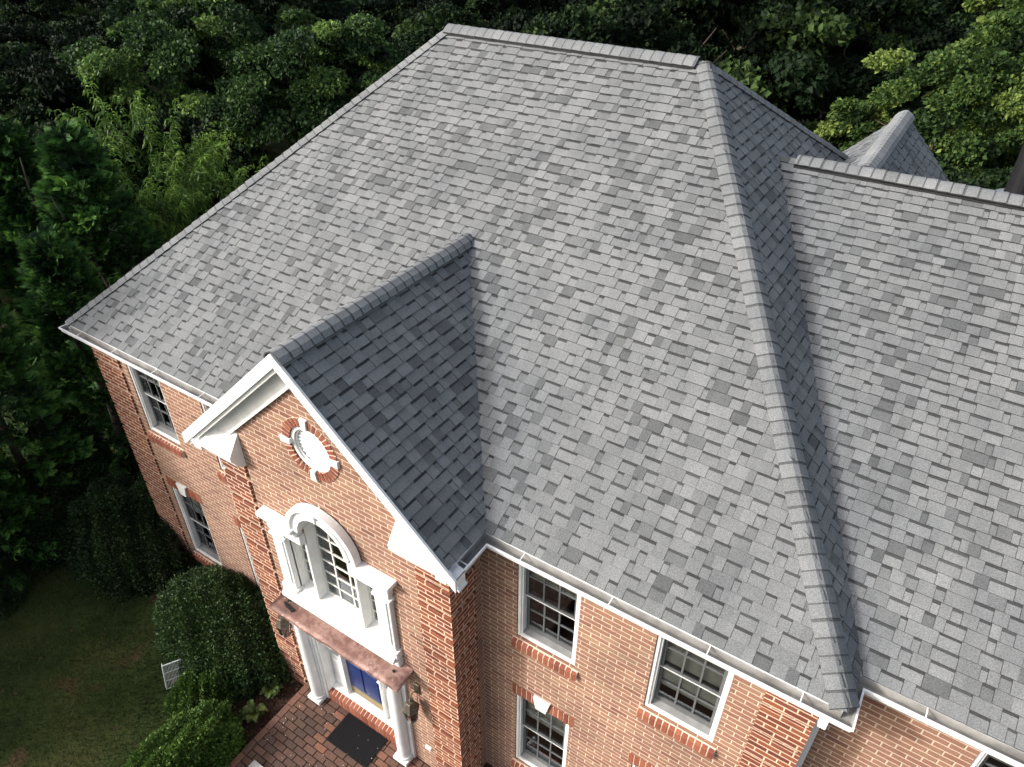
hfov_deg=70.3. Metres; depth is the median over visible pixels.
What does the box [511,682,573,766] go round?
window
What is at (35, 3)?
forest tree
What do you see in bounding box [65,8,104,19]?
forest tree
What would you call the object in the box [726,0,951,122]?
forest tree
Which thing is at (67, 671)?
grass
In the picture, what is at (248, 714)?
hosta plant
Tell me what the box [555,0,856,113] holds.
forest tree
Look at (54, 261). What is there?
evergreen tree
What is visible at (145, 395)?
window
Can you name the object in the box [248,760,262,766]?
stone block
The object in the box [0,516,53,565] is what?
evergreen tree
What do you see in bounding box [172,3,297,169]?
forest tree
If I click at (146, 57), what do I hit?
forest tree
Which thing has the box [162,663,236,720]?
boxwood bush
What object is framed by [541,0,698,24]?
forest tree
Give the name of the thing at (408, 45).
forest tree
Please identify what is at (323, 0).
forest tree
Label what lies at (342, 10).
forest tree
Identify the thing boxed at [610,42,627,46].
forest tree
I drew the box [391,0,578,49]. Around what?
forest tree
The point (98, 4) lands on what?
forest tree
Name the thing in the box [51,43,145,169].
forest tree
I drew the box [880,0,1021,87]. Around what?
forest tree
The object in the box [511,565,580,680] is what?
window
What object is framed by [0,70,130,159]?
forest tree
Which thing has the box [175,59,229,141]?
forest tree
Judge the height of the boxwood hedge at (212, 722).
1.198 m
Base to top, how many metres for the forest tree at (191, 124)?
5.949 m
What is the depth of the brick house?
8.66 m
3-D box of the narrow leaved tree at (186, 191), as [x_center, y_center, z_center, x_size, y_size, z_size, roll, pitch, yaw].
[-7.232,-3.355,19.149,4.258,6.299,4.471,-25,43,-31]
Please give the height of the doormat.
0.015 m
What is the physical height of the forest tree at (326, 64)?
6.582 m
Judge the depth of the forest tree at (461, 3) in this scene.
38.35 m
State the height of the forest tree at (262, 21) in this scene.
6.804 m
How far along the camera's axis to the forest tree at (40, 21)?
35.14 m
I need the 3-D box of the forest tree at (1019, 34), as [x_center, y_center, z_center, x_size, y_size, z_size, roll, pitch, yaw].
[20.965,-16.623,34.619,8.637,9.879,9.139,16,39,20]
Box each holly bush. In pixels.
[0,442,133,578]
[0,549,32,620]
[48,466,201,605]
[150,562,293,702]
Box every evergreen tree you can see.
[0,117,120,413]
[0,304,130,540]
[0,451,58,588]
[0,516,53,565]
[14,220,141,491]
[29,118,166,451]
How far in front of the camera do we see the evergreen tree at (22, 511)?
13.98 m
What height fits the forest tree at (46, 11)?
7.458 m
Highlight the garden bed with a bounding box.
[147,547,492,766]
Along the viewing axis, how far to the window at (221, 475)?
11.54 m
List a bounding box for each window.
[127,365,185,457]
[165,476,222,566]
[201,403,227,483]
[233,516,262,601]
[255,503,402,666]
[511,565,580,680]
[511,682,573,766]
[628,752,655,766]
[636,635,734,759]
[969,751,1013,766]
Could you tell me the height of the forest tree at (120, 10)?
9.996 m
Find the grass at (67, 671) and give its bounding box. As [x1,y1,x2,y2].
[0,504,173,766]
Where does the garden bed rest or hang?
on the lawn at (134, 678)
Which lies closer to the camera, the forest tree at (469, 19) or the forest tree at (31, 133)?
the forest tree at (31, 133)
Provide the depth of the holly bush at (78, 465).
14.73 m
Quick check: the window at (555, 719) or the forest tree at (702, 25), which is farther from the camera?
the forest tree at (702, 25)
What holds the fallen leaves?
on the lawn at (134, 678)
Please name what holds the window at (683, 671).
in the brick house
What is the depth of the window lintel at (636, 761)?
9.04 m
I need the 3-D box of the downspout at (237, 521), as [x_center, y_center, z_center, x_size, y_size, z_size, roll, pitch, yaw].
[-4.269,3.203,12.698,0.944,2.155,0.230,21,41,26]
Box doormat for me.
[326,713,386,766]
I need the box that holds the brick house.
[58,23,1023,766]
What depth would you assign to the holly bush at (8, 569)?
13.96 m
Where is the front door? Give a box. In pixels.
[345,659,383,711]
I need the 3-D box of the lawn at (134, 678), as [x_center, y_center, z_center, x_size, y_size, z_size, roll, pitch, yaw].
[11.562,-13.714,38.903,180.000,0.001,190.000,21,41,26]
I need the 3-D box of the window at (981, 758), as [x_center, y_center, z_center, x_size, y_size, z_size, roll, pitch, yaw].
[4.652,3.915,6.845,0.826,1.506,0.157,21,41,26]
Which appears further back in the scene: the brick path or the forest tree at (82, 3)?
the forest tree at (82, 3)
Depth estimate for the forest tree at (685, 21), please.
31.91 m
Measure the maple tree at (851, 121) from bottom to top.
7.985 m
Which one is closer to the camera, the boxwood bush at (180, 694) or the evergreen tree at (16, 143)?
the boxwood bush at (180, 694)
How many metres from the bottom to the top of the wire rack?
0.546 m
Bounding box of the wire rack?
[161,659,184,689]
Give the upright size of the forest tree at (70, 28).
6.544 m
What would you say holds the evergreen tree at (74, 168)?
on the lawn at (134, 678)
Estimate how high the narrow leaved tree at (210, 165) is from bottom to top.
7.874 m
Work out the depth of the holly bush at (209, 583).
12.46 m
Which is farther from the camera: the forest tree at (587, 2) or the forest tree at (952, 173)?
the forest tree at (587, 2)
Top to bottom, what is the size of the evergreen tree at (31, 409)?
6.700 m
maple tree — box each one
[55,0,287,187]
[196,8,403,155]
[814,47,1023,188]
[922,0,1023,159]
[942,121,1023,189]
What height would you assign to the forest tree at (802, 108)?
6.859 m
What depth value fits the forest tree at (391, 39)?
30.09 m
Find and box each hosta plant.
[240,699,267,722]
[260,676,282,698]
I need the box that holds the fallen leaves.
[1,580,144,763]
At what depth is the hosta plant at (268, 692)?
12.39 m
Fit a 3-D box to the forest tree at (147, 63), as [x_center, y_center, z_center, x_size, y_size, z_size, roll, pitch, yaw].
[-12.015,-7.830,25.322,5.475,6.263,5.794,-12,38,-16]
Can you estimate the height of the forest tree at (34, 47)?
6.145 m
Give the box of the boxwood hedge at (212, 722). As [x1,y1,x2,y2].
[121,697,248,766]
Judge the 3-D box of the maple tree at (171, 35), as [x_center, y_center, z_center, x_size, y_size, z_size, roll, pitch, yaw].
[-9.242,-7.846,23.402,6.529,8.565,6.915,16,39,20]
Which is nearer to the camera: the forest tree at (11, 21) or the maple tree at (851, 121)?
the maple tree at (851, 121)
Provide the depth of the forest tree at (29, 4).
37.08 m
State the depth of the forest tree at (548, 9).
37.51 m
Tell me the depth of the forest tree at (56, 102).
23.98 m
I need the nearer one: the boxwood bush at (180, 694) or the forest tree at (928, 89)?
the boxwood bush at (180, 694)
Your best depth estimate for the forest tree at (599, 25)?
20.69 m
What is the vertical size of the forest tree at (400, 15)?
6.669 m
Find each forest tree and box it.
[0,0,99,49]
[0,21,64,70]
[0,31,129,155]
[0,64,74,123]
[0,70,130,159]
[0,127,43,368]
[3,1,51,127]
[4,16,17,26]
[9,13,123,170]
[12,122,144,265]
[15,1,38,19]
[22,21,117,51]
[28,0,112,27]
[39,0,90,5]
[42,0,113,23]
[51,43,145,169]
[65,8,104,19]
[91,59,213,180]
[93,27,186,170]
[93,106,276,229]
[96,0,332,42]
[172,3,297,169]
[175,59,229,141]
[229,14,300,146]
[232,0,333,24]
[233,0,340,11]
[285,38,376,87]
[315,0,390,79]
[325,0,418,28]
[332,33,426,96]
[375,0,463,37]
[380,37,394,42]
[388,0,485,23]
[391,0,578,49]
[451,0,540,27]
[472,12,573,36]
[479,0,574,22]
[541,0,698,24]
[542,0,653,47]
[551,2,706,51]
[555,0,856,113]
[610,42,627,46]
[647,0,774,67]
[648,11,741,51]
[676,16,724,38]
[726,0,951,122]
[755,4,946,122]
[788,57,948,149]
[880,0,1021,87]
[921,86,969,141]
[931,0,1023,45]
[939,161,992,189]
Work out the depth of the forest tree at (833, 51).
29.31 m
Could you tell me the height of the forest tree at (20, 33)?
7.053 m
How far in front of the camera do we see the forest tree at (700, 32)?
26.56 m
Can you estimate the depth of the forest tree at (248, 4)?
30.79 m
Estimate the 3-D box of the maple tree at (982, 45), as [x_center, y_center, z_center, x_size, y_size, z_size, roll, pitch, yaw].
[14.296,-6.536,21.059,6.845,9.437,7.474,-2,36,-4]
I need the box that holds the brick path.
[227,681,430,766]
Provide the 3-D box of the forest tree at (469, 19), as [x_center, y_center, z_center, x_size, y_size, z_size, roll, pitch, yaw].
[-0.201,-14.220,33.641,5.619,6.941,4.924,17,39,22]
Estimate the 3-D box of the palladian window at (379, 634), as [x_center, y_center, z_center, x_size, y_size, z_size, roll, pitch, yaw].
[-2.382,2.492,9.735,2.340,2.405,0.365,21,41,26]
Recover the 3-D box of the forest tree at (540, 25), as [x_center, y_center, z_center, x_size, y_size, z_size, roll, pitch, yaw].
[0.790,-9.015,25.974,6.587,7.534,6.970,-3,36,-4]
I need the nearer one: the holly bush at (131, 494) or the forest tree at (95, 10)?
the holly bush at (131, 494)
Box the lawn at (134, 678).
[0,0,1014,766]
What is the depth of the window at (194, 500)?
13.61 m
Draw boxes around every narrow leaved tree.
[22,73,242,266]
[124,133,267,246]
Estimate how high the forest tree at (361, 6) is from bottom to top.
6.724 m
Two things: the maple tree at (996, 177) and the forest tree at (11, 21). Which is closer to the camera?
the maple tree at (996, 177)
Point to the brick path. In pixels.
(301, 718)
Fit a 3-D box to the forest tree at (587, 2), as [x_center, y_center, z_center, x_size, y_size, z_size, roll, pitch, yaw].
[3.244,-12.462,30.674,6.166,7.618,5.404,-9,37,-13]
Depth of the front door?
11.58 m
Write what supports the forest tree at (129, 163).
on the lawn at (134, 678)
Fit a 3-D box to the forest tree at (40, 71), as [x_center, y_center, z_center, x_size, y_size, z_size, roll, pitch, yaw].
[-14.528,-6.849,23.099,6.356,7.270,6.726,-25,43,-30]
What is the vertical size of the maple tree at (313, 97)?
8.208 m

